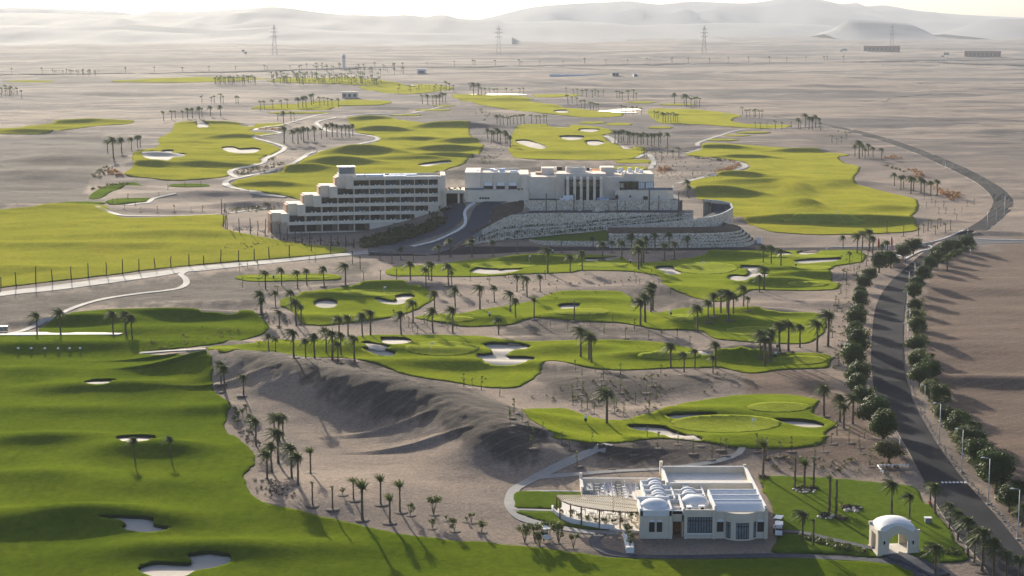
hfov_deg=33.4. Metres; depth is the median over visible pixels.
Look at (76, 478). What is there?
driving range
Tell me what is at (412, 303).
palm tree
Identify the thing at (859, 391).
tree
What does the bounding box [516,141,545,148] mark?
bunker
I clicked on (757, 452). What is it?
sapling
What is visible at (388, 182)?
window
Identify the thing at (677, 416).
bunker
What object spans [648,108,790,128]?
fairway
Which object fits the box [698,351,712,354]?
bunker
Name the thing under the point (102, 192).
lawn
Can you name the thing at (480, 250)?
road
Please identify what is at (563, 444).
sapling
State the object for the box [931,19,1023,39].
hills
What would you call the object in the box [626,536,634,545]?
shrub
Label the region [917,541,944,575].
palm tree
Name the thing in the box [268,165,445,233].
hotel wing
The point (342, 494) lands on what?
shrub
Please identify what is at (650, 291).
palm tree
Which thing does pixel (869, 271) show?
tree
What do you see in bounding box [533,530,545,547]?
shrub
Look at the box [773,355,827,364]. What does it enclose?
putting green
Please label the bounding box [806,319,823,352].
palm tree
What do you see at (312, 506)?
palm tree
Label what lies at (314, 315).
fairway
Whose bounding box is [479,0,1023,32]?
hills
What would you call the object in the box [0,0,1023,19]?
sky
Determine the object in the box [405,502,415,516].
shrub
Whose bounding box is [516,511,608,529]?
lawn
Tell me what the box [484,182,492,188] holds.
window
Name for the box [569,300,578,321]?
palm tree
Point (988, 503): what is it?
street lamp
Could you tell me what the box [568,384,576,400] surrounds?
sapling
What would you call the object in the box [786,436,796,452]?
sapling
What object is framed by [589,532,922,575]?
path
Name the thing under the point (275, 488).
dark bedding
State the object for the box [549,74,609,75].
compound wall
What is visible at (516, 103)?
fairway
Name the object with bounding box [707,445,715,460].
sapling
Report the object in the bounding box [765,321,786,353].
palm tree
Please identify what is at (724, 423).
putting green
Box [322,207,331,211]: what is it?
window
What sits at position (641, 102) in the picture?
tee box
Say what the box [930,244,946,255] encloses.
tree
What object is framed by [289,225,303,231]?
window
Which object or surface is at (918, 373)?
tree
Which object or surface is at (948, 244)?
tree
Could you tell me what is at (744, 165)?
path
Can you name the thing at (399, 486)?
palm tree
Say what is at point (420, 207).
window
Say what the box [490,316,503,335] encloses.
palm tree
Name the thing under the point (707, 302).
palm tree
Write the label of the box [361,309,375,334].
palm tree
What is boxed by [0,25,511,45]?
hills
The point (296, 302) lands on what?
palm tree
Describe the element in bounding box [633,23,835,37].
hills
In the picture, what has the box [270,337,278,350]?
palm tree
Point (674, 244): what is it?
palm tree
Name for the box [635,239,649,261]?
palm tree
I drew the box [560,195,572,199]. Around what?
minibus
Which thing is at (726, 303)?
palm tree
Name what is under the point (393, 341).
bunker
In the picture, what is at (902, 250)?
tree
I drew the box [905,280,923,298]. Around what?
tree
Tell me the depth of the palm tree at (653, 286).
473.56 m
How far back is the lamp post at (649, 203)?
635.40 m
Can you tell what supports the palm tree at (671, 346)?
on the fairway at (609, 354)
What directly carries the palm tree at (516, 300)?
on the fairway at (616, 303)
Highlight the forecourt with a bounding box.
[519,194,682,209]
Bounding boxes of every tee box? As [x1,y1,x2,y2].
[3,80,55,82]
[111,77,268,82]
[235,273,341,281]
[251,104,339,109]
[268,77,402,84]
[268,112,329,113]
[299,99,391,105]
[359,84,453,93]
[390,114,420,115]
[416,109,449,110]
[434,105,455,106]
[579,121,605,123]
[605,123,631,125]
[614,159,650,162]
[614,166,647,170]
[627,101,655,102]
[648,126,672,128]
[660,103,694,105]
[707,139,737,140]
[735,131,770,133]
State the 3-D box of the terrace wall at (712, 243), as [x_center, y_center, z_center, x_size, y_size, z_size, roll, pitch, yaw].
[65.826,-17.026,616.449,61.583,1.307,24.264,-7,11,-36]
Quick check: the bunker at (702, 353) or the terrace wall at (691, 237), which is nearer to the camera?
the bunker at (702, 353)
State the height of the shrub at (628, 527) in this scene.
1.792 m
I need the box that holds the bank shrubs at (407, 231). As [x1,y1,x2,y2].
[358,206,446,246]
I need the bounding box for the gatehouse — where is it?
[891,254,905,266]
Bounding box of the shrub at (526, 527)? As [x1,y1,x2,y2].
[515,522,531,544]
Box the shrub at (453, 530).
[448,518,460,532]
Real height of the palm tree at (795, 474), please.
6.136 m
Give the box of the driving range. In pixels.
[0,307,914,575]
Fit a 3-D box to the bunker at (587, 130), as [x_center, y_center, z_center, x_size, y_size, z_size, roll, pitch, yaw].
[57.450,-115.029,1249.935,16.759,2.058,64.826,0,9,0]
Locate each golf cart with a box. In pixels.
[539,525,550,540]
[773,515,783,529]
[775,521,782,536]
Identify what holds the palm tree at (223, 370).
on the ground at (460, 450)
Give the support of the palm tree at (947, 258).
on the ground at (460, 450)
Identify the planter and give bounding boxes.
[622,530,633,552]
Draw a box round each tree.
[24,311,42,333]
[49,307,66,333]
[103,310,116,333]
[104,136,117,158]
[112,310,129,335]
[116,137,124,153]
[121,314,137,338]
[123,437,139,459]
[127,137,132,149]
[133,135,139,147]
[160,435,173,455]
[211,365,228,393]
[212,360,226,385]
[233,373,247,397]
[243,413,256,430]
[243,417,261,446]
[251,290,265,314]
[252,449,273,480]
[253,297,266,317]
[255,270,268,289]
[257,441,278,472]
[261,333,272,351]
[261,427,285,463]
[264,412,277,438]
[267,413,285,441]
[268,290,279,308]
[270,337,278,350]
[271,310,283,328]
[273,267,285,285]
[273,412,289,439]
[276,443,297,479]
[278,126,286,142]
[279,111,284,123]
[280,328,299,358]
[282,289,295,309]
[282,451,302,486]
[283,298,301,325]
[289,129,295,142]
[289,269,300,288]
[292,127,300,143]
[292,303,304,324]
[296,126,305,141]
[297,338,312,358]
[299,268,310,285]
[301,447,317,473]
[304,481,319,508]
[305,333,321,359]
[308,125,316,140]
[315,266,327,286]
[317,326,328,351]
[319,328,337,360]
[324,486,339,512]
[327,122,333,136]
[327,340,344,363]
[331,315,344,338]
[333,332,345,354]
[334,263,348,285]
[340,314,351,336]
[343,335,359,362]
[344,477,360,502]
[351,478,370,522]
[352,312,365,336]
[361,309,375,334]
[374,474,388,506]
[381,493,396,525]
[388,311,405,334]
[390,479,407,514]
[395,247,403,260]
[400,261,415,280]
[403,299,418,322]
[420,266,430,286]
[420,307,436,333]
[422,262,432,279]
[425,261,434,280]
[426,290,438,311]
[432,244,441,260]
[440,263,452,286]
[442,305,457,333]
[444,238,453,256]
[446,286,459,308]
[449,270,456,285]
[462,238,474,256]
[469,284,485,309]
[487,239,495,256]
[488,285,497,302]
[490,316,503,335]
[501,290,514,311]
[506,298,519,317]
[510,274,519,291]
[516,275,524,290]
[519,275,530,296]
[528,295,538,320]
[533,274,543,292]
[538,246,552,272]
[564,253,572,271]
[566,326,585,356]
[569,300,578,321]
[572,193,575,212]
[574,250,586,269]
[576,329,593,358]
[578,331,598,362]
[586,236,595,250]
[590,386,616,422]
[595,240,605,260]
[607,240,614,252]
[616,239,624,258]
[624,233,635,253]
[627,297,645,324]
[628,238,646,265]
[628,245,641,268]
[633,293,651,321]
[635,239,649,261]
[641,281,657,310]
[642,288,655,311]
[643,236,649,253]
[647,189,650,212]
[649,232,658,250]
[656,242,668,260]
[659,342,676,368]
[661,231,672,250]
[662,132,669,145]
[667,241,677,259]
[676,351,687,372]
[681,94,688,106]
[681,235,690,250]
[682,179,689,196]
[686,304,703,332]
[688,348,699,369]
[701,299,712,322]
[702,292,718,317]
[705,341,720,368]
[705,355,716,373]
[711,289,726,312]
[715,289,735,320]
[719,289,727,312]
[725,291,738,313]
[733,284,746,305]
[743,296,750,311]
[748,328,764,358]
[749,334,771,365]
[751,275,763,292]
[752,265,770,290]
[755,436,768,477]
[756,245,766,261]
[759,331,776,361]
[763,328,775,355]
[765,244,774,262]
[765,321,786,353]
[771,248,783,265]
[779,319,795,352]
[789,509,809,540]
[792,323,805,347]
[793,457,796,487]
[797,456,811,488]
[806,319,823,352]
[807,518,815,544]
[809,383,831,417]
[811,457,816,485]
[813,309,836,346]
[822,474,831,514]
[829,394,845,422]
[832,402,849,430]
[834,479,837,517]
[838,235,845,248]
[840,340,866,367]
[841,392,860,424]
[843,320,864,335]
[843,359,872,381]
[844,306,868,324]
[844,372,867,390]
[846,325,872,351]
[848,232,859,252]
[848,303,867,312]
[852,140,862,158]
[852,289,871,305]
[853,285,867,296]
[853,384,876,409]
[853,393,889,429]
[854,273,872,287]
[857,230,865,248]
[860,228,872,250]
[861,266,877,282]
[864,235,877,253]
[867,408,899,440]
[869,250,890,272]
[872,439,907,462]
[874,479,898,513]
[880,240,889,250]
[884,250,899,267]
[889,172,896,185]
[894,242,912,260]
[896,175,904,189]
[898,491,914,517]
[902,175,914,193]
[903,334,926,349]
[904,237,922,253]
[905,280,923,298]
[905,297,922,309]
[906,307,925,321]
[906,361,930,387]
[907,314,927,334]
[907,348,927,359]
[907,351,924,367]
[908,275,924,286]
[914,264,934,279]
[916,177,922,193]
[916,325,925,337]
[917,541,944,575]
[918,179,927,193]
[919,379,938,400]
[920,481,943,515]
[921,357,943,379]
[922,255,939,268]
[922,482,936,507]
[925,180,932,195]
[927,352,934,359]
[927,382,951,404]
[929,249,945,267]
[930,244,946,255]
[932,179,941,195]
[934,404,953,425]
[936,501,955,530]
[937,395,949,404]
[940,238,955,253]
[941,254,950,270]
[941,408,975,431]
[946,507,965,542]
[949,515,976,558]
[953,240,963,249]
[953,425,968,441]
[955,424,988,448]
[957,419,979,428]
[958,234,976,246]
[960,525,993,574]
[963,535,980,565]
[964,437,995,466]
[972,444,997,465]
[973,446,1019,493]
[975,422,982,430]
[975,537,1003,575]
[992,548,1015,575]
[994,482,1023,511]
[1006,554,1023,575]
[1008,478,1023,495]
[1012,504,1023,527]
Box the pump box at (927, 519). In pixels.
[924,516,931,522]
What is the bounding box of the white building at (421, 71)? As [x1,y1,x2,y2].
[417,69,425,73]
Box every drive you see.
[368,199,465,251]
[368,201,505,255]
[517,210,693,213]
[519,202,730,238]
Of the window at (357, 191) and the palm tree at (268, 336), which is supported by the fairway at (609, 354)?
the palm tree at (268, 336)
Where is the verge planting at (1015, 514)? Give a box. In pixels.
[912,297,1023,533]
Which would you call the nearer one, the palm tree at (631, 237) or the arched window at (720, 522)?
the arched window at (720, 522)
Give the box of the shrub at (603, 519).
[601,517,606,523]
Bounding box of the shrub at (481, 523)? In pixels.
[477,518,487,534]
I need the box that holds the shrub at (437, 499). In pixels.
[426,494,441,516]
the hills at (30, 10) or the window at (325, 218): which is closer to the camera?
the window at (325, 218)
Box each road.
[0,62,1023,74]
[368,240,936,255]
[773,116,1023,575]
[839,59,1023,61]
[974,239,1023,243]
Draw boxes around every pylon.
[270,25,277,54]
[495,26,502,53]
[701,27,707,52]
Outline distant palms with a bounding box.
[0,56,1016,292]
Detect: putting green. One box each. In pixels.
[208,347,239,349]
[247,275,329,278]
[339,289,400,296]
[379,289,414,293]
[405,341,479,355]
[433,316,473,321]
[471,261,536,267]
[550,308,611,315]
[577,262,627,266]
[637,350,700,359]
[667,314,696,320]
[669,414,780,432]
[675,262,738,273]
[725,326,777,335]
[747,402,809,411]
[768,255,842,257]
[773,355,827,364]
[779,213,863,224]
[787,281,828,286]
[793,265,832,269]
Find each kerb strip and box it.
[410,202,475,246]
[832,230,963,246]
[904,245,931,259]
[977,238,1014,239]
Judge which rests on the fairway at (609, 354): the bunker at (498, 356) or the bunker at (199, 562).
the bunker at (498, 356)
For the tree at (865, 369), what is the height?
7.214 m
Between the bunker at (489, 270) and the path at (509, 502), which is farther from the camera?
the bunker at (489, 270)
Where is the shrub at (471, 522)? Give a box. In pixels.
[467,512,476,524]
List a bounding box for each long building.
[863,46,899,51]
[963,51,1000,56]
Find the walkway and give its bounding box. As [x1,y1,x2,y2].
[0,250,376,295]
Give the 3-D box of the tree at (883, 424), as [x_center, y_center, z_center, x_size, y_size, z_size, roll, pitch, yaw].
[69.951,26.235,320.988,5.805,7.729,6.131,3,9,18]
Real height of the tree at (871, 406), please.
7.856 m
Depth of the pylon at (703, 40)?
4083.47 m
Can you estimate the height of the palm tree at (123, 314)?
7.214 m
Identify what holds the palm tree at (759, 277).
on the ground at (460, 450)
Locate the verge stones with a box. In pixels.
[907,374,1023,543]
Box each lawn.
[61,201,104,204]
[89,182,141,198]
[106,198,149,204]
[169,183,209,186]
[513,491,580,508]
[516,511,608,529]
[532,230,608,240]
[758,474,968,562]
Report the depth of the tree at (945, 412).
340.31 m
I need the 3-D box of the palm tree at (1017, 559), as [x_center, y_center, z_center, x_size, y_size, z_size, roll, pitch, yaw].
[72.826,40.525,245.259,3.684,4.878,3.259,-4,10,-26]
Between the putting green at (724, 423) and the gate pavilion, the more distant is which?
the putting green at (724, 423)
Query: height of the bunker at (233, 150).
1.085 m
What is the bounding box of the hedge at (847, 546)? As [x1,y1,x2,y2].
[798,532,963,554]
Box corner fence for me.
[877,464,908,473]
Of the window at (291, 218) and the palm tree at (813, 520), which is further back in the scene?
the window at (291, 218)
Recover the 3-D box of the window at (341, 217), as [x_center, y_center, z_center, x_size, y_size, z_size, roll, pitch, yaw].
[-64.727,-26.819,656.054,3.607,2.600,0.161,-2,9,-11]
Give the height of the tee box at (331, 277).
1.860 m
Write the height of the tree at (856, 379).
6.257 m
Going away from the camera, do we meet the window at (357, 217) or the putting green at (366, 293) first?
the putting green at (366, 293)
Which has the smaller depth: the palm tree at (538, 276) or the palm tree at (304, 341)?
the palm tree at (304, 341)
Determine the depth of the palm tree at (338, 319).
432.89 m
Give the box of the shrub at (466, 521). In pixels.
[461,516,470,523]
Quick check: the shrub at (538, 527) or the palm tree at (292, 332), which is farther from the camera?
the palm tree at (292, 332)
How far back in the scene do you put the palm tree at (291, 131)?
1118.66 m
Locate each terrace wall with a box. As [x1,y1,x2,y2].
[609,224,741,235]
[609,228,744,238]
[609,231,747,241]
[609,235,751,244]
[609,237,754,247]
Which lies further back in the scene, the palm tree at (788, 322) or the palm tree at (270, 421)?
the palm tree at (788, 322)
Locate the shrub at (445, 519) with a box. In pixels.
[441,515,451,522]
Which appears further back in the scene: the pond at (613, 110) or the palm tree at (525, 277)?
the pond at (613, 110)
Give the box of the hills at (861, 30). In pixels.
[812,20,947,39]
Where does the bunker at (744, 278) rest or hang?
on the fairway at (701, 286)
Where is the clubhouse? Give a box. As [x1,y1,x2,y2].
[637,461,767,540]
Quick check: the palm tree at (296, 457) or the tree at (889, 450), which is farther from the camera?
the tree at (889, 450)
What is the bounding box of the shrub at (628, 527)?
[624,524,632,533]
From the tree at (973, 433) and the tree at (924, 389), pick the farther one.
the tree at (924, 389)
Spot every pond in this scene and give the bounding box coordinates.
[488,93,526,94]
[588,108,640,112]
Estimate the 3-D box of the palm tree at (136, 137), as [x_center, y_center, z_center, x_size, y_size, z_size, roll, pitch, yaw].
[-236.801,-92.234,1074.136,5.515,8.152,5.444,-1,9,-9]
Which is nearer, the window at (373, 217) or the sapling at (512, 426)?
the sapling at (512, 426)
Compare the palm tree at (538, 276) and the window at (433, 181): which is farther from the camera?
the window at (433, 181)
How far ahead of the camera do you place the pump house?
1799.89 m
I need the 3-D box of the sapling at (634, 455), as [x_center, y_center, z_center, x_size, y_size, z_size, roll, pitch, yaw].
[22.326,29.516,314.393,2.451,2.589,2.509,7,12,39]
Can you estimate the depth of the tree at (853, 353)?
389.37 m
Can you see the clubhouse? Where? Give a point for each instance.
(711, 502)
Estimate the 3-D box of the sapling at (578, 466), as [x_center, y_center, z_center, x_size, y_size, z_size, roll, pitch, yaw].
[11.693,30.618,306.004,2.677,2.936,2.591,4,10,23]
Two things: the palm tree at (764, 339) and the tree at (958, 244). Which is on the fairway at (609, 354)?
the palm tree at (764, 339)
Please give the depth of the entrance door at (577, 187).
658.49 m
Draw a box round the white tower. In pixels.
[342,54,345,69]
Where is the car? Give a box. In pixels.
[597,197,609,199]
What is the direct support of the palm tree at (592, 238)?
on the ground at (460, 450)
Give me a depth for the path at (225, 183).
964.50 m
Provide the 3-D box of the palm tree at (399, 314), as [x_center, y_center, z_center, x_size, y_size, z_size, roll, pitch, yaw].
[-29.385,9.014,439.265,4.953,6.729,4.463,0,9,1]
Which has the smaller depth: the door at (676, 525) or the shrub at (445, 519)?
the door at (676, 525)
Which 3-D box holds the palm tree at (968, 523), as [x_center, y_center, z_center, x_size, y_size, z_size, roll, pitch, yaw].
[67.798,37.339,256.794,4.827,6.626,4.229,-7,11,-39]
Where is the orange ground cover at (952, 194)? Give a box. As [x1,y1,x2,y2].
[107,127,960,199]
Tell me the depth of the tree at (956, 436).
323.14 m
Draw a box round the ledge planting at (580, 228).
[478,213,752,245]
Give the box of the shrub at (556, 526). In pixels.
[549,519,564,544]
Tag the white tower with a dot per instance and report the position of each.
(343, 62)
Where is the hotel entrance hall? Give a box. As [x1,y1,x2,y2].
[444,166,673,206]
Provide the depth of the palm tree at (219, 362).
370.92 m
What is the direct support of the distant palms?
on the ground at (460, 450)
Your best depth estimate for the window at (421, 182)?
658.01 m
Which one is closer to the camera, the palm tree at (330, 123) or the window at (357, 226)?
the window at (357, 226)
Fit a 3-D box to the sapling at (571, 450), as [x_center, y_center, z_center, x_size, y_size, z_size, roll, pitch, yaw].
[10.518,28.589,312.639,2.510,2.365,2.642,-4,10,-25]
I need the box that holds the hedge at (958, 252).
[941,243,976,262]
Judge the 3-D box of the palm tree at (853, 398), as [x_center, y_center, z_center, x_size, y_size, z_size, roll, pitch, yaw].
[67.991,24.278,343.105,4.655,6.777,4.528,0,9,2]
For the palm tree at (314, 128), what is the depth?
1130.99 m
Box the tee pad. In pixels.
[0,332,121,335]
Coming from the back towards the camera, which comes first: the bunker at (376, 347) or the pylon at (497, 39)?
the pylon at (497, 39)
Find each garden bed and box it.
[451,236,472,250]
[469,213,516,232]
[490,201,523,220]
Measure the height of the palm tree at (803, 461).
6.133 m
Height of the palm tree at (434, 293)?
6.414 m
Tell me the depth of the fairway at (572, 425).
338.34 m
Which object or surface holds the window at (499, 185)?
in the hotel entrance hall
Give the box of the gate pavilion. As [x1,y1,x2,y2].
[868,515,919,555]
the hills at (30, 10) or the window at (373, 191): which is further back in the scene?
the hills at (30, 10)
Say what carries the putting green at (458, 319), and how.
on the fairway at (616, 303)
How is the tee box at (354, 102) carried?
on the ground at (460, 450)
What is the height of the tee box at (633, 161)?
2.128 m
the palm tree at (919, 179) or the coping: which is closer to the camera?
the coping
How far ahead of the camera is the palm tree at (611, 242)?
592.59 m
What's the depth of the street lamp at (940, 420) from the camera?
324.82 m
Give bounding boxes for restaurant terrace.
[551,472,648,532]
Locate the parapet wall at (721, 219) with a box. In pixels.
[605,199,732,232]
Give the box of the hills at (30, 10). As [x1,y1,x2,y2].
[0,7,132,14]
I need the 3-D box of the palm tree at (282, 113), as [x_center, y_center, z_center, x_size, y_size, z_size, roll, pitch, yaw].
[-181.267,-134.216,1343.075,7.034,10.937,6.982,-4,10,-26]
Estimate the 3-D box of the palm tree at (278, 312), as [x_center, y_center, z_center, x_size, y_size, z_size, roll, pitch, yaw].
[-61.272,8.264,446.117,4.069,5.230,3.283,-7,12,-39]
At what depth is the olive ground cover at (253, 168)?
903.23 m
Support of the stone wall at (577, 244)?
on the ground at (460, 450)
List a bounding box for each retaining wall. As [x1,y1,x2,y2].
[473,219,691,243]
[474,216,692,241]
[477,215,692,238]
[482,213,692,235]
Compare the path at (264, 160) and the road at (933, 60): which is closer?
the path at (264, 160)
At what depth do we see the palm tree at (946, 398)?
350.71 m
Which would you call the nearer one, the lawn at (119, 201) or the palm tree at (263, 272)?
the palm tree at (263, 272)
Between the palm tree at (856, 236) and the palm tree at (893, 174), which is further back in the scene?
the palm tree at (893, 174)
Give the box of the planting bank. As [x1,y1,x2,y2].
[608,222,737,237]
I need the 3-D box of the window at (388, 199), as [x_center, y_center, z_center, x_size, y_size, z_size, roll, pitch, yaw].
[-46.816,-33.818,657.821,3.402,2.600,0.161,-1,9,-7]
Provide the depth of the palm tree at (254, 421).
323.53 m
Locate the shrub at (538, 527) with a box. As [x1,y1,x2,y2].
[528,522,543,543]
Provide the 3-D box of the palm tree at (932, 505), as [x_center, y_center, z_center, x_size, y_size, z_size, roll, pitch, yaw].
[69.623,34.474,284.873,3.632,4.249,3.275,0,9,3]
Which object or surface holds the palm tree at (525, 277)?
on the ground at (460, 450)
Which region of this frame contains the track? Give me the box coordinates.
[879,80,935,100]
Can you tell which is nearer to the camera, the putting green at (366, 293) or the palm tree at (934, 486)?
the palm tree at (934, 486)
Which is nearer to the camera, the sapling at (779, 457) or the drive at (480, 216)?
the sapling at (779, 457)
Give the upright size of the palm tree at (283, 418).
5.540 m
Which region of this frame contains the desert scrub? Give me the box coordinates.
[227,125,899,476]
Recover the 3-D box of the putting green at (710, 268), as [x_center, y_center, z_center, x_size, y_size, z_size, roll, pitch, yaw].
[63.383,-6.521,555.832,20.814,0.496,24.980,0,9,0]
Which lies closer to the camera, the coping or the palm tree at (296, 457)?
the palm tree at (296, 457)
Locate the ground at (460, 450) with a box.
[0,36,1023,575]
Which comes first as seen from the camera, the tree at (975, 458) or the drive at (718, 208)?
the tree at (975, 458)
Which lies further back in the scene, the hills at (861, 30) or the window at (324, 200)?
the hills at (861, 30)
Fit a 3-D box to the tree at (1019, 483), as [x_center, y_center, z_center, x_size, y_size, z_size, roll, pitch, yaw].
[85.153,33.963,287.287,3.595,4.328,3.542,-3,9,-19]
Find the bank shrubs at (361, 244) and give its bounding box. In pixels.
[359,231,388,247]
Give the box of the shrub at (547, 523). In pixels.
[540,519,553,539]
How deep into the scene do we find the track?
1957.82 m
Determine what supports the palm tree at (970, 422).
on the ground at (460, 450)
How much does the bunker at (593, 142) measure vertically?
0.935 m
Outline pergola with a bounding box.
[556,495,638,528]
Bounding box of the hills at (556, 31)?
[0,7,728,41]
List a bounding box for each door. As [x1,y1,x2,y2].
[576,186,579,196]
[583,186,585,196]
[589,186,592,196]
[596,186,599,196]
[673,522,679,532]
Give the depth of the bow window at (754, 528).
266.12 m
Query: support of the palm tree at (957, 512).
on the ground at (460, 450)
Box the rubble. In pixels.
[233,225,862,518]
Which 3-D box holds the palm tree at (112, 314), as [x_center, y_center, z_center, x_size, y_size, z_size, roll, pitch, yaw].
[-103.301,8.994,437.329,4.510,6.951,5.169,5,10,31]
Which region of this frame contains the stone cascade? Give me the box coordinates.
[592,204,604,211]
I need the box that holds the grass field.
[0,203,346,287]
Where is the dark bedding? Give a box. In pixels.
[239,429,295,497]
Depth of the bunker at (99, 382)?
375.12 m
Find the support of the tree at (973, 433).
on the ground at (460, 450)
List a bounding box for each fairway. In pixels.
[0,118,133,133]
[124,121,285,180]
[205,334,832,388]
[231,115,483,199]
[280,280,433,325]
[385,250,865,301]
[414,290,826,343]
[452,94,623,117]
[508,124,646,159]
[523,394,836,448]
[532,94,579,96]
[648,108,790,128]
[685,143,919,234]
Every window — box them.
[289,216,303,221]
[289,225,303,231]
[305,207,319,212]
[306,216,315,220]
[306,225,315,230]
[321,198,335,203]
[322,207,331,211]
[323,216,331,220]
[323,224,331,230]
[338,189,352,194]
[339,198,347,202]
[339,207,347,211]
[339,215,347,220]
[339,224,347,229]
[354,180,367,185]
[355,189,363,193]
[355,198,363,202]
[355,206,363,211]
[355,215,363,219]
[355,224,363,229]
[370,180,378,184]
[371,189,378,193]
[371,197,379,202]
[371,206,379,210]
[371,215,379,219]
[386,180,394,184]
[386,188,394,193]
[386,197,394,202]
[386,206,394,210]
[386,214,394,219]
[401,180,409,184]
[401,188,409,193]
[402,197,409,201]
[402,206,409,210]
[402,214,409,219]
[416,180,423,184]
[416,188,423,193]
[416,197,423,201]
[416,205,423,210]
[430,179,436,184]
[430,188,436,192]
[430,197,436,201]
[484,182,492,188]
[496,182,504,188]
[509,182,516,188]
[624,183,630,188]
[632,183,636,188]
[638,182,644,188]
[645,182,653,188]
[649,520,654,531]
[657,520,661,531]
[687,517,711,534]
[717,519,723,531]
[726,521,730,537]
[736,523,748,538]
[753,521,755,537]
[757,519,763,531]
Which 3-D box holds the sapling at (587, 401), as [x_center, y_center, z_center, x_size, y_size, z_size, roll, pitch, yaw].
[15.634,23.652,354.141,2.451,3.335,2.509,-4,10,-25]
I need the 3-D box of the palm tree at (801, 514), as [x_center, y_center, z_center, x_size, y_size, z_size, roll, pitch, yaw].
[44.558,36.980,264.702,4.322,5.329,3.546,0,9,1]
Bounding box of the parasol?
[629,482,631,496]
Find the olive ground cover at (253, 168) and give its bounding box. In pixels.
[91,106,905,213]
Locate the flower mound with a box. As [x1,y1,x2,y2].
[757,474,861,519]
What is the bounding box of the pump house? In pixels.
[342,92,357,97]
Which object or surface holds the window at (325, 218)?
in the hotel wing
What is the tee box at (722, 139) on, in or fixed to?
on the ground at (460, 450)
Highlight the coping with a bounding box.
[606,199,732,226]
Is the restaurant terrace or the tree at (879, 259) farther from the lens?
the tree at (879, 259)
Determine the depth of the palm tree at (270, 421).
330.59 m
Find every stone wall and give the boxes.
[524,200,677,210]
[529,239,608,243]
[529,240,608,246]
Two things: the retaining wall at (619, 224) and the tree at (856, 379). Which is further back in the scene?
the retaining wall at (619, 224)
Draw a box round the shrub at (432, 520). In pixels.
[426,517,437,530]
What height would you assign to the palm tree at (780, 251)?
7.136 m
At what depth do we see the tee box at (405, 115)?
1453.15 m
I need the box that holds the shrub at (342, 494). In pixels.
[337,487,348,496]
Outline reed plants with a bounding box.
[142,326,237,347]
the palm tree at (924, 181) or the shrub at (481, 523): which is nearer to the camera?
the shrub at (481, 523)
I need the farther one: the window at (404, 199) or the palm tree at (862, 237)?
the window at (404, 199)
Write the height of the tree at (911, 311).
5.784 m
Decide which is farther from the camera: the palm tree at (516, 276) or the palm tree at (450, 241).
the palm tree at (450, 241)
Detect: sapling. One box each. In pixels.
[508,413,516,427]
[512,398,520,414]
[526,435,537,450]
[559,431,567,445]
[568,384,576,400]
[568,438,575,451]
[574,451,583,468]
[584,394,590,409]
[629,441,638,456]
[642,382,651,394]
[653,432,663,450]
[673,431,682,445]
[687,440,697,455]
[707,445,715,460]
[715,437,724,451]
[720,438,730,456]
[752,433,762,453]
[774,441,783,458]
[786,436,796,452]
[828,433,837,445]
[833,420,841,435]
[846,426,854,444]
[856,435,864,448]
[866,448,875,467]
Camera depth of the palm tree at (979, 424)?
329.55 m
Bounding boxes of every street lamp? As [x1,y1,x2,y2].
[933,402,940,443]
[955,428,963,471]
[981,457,989,504]
[1010,488,1019,539]
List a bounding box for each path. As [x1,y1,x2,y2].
[10,253,367,332]
[96,204,265,215]
[127,193,176,205]
[139,348,205,353]
[222,106,442,197]
[227,113,328,176]
[504,443,618,534]
[514,508,552,511]
[527,490,580,491]
[541,447,745,478]
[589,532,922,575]
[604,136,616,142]
[635,153,655,168]
[674,161,747,183]
[686,125,822,152]
[773,529,874,549]
[882,551,949,575]
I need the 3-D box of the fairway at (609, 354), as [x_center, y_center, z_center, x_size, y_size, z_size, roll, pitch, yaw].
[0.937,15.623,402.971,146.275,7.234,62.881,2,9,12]
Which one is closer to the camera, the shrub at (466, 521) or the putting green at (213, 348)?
the shrub at (466, 521)
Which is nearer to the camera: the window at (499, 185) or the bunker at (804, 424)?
the bunker at (804, 424)
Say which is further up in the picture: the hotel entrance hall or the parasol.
the hotel entrance hall
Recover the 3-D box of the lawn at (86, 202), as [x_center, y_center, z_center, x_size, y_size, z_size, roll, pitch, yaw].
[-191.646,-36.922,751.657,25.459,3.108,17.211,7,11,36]
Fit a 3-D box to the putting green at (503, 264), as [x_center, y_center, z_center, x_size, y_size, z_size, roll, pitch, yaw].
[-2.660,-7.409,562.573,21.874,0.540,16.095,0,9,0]
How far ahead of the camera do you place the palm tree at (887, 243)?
582.81 m
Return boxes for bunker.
[87,381,109,383]
[113,518,165,531]
[118,437,149,440]
[139,555,230,575]
[142,151,184,160]
[196,122,208,127]
[222,148,259,152]
[314,301,336,307]
[365,343,387,350]
[365,349,394,355]
[376,296,412,303]
[381,339,410,343]
[420,161,450,165]
[471,268,522,273]
[477,345,532,364]
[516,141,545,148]
[559,305,579,308]
[561,136,583,139]
[580,129,597,131]
[585,259,612,260]
[586,141,604,144]
[630,427,701,439]
[656,267,680,273]
[668,415,698,418]
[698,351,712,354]
[729,267,767,280]
[781,421,822,426]
[796,259,840,262]
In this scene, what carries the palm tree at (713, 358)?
on the ground at (460, 450)
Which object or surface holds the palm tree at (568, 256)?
on the fairway at (701, 286)
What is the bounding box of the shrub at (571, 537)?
[566,532,578,550]
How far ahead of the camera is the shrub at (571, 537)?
261.47 m
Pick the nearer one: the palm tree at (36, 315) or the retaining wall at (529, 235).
the palm tree at (36, 315)
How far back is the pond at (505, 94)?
1888.71 m
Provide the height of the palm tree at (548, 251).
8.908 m
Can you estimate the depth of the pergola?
274.62 m
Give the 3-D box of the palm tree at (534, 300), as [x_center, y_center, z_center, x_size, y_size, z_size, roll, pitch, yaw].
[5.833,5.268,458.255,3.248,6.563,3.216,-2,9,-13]
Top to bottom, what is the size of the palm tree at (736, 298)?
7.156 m
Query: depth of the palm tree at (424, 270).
513.91 m
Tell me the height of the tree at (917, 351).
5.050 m

